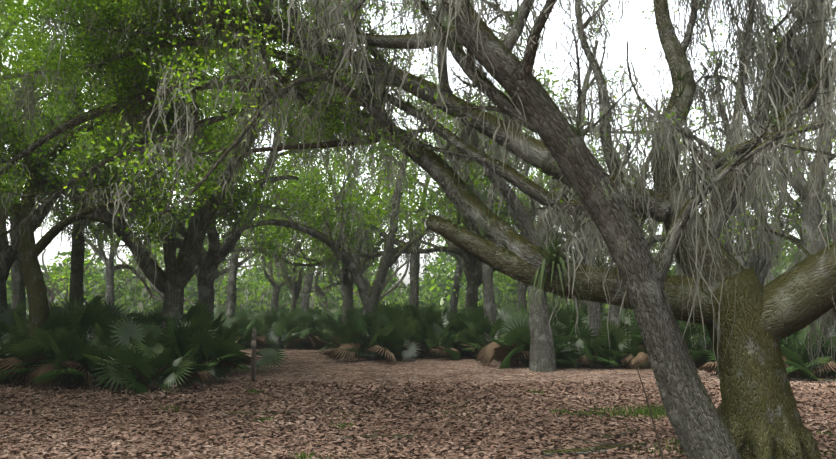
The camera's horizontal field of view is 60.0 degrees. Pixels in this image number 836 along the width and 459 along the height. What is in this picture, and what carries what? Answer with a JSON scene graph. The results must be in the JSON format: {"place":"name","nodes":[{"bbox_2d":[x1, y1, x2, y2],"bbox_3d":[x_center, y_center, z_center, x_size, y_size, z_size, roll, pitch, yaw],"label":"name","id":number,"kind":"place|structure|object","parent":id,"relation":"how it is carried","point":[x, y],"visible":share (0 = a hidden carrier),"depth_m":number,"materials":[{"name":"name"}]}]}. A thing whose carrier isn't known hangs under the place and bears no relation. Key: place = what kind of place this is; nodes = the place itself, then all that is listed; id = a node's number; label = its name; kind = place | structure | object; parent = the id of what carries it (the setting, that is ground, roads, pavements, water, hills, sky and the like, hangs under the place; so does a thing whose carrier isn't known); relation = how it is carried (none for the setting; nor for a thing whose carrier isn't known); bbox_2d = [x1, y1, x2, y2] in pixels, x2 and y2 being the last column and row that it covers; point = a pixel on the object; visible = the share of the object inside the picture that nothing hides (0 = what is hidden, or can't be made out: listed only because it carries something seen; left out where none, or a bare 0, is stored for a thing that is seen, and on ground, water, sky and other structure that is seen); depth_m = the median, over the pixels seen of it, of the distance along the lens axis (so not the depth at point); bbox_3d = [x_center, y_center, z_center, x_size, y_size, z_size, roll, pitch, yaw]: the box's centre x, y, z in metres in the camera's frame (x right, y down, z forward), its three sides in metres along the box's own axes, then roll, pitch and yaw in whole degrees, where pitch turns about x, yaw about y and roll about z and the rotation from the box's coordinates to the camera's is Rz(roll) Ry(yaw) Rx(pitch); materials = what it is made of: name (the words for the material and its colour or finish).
{"place":"outdoors","nodes":[
{"label":"outdoors","id":0,"kind":"place"},
{"bbox_2d":[0,346,835,458],"bbox_3d":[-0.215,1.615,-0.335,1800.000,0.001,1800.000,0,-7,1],"label":"ground","id":1,"kind":"structure","parent":0,"point":[304,364],"depth_m":14.56,"materials":[{"name":"brown soil"}]},
{"bbox_2d":[251,329,256,380],"bbox_3d":[-4.015,3.172,17.691,0.120,1.458,0.116,0,-7,1],"label":"trail post","id":2,"kind":"object","parent":1,"relation":"on","point":[253,347],"visible":0.9,"depth_m":17.67,"materials":[{"name":"brown wood"}]},
{"bbox_2d":[0,320,832,384],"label":"palmetto stalks","id":3,"kind":"object","parent":1,"relation":"on","point":[202,361],"visible":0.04,"depth_m":18.75,"materials":[{"name":"plant"}]},
{"bbox_2d":[0,0,835,383],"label":"background trees","id":4,"kind":"object","parent":1,"relation":"on","point":[28,274],"depth_m":26.10,"materials":[{"name":"green plant"}]},
{"bbox_2d":[0,0,835,313],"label":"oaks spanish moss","id":5,"kind":"object","parent":4,"relation":"attached to","point":[84,224],"visible":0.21,"depth_m":24.93,"materials":[{"name":"plant"}]},
{"bbox_2d":[0,0,835,458],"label":"oak","id":6,"kind":"object","parent":1,"relation":"on","point":[756,414],"depth_m":8.44,"materials":[{"name":"brown plant"}]},
{"bbox_2d":[0,0,827,340],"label":"air plants","id":7,"kind":"object","parent":6,"relation":"on","point":[554,260],"visible":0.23,"depth_m":8.90,"materials":[{"name":"green plant"}]},
{"bbox_2d":[0,0,835,378],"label":"spanish moss","id":8,"kind":"object","parent":6,"relation":"attached to","point":[780,88],"visible":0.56,"depth_m":8.93,"materials":[{"name":"grey plant"}]},
{"bbox_2d":[0,377,835,458],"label":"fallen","id":9,"kind":"object","parent":1,"relation":"on","point":[231,450],"depth_m":10.86,"materials":[{"name":"brown plant"}]},
{"bbox_2d":[0,293,835,396],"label":"palmetto plants","id":10,"kind":"object","parent":1,"relation":"on","point":[110,324],"visible":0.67,"depth_m":20.70,"materials":[{"name":"green plant"}]},
{"bbox_2d":[0,333,835,392],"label":"dead palmetto fronds","id":11,"kind":"object","parent":1,"relation":"on","point":[488,353],"visible":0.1,"depth_m":21.42,"materials":[{"name":"brown plant"}]},
{"bbox_2d":[77,135,835,458],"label":"dead wood","id":12,"kind":"object","parent":1,"relation":"on","point":[330,144],"visible":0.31,"depth_m":10.87,"materials":[{"name":"brown wood"}]},
{"bbox_2d":[128,386,835,458],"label":"grass tufts","id":13,"kind":"object","parent":1,"relation":"on","point":[639,410],"visible":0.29,"depth_m":11.58,"materials":[{"name":"green plant"}]},
{"bbox_2d":[1,0,835,309],"label":"sky","id":14,"kind":"structure","parent":0,"point":[639,35],"materials":[{"name":"white"}]}
]}

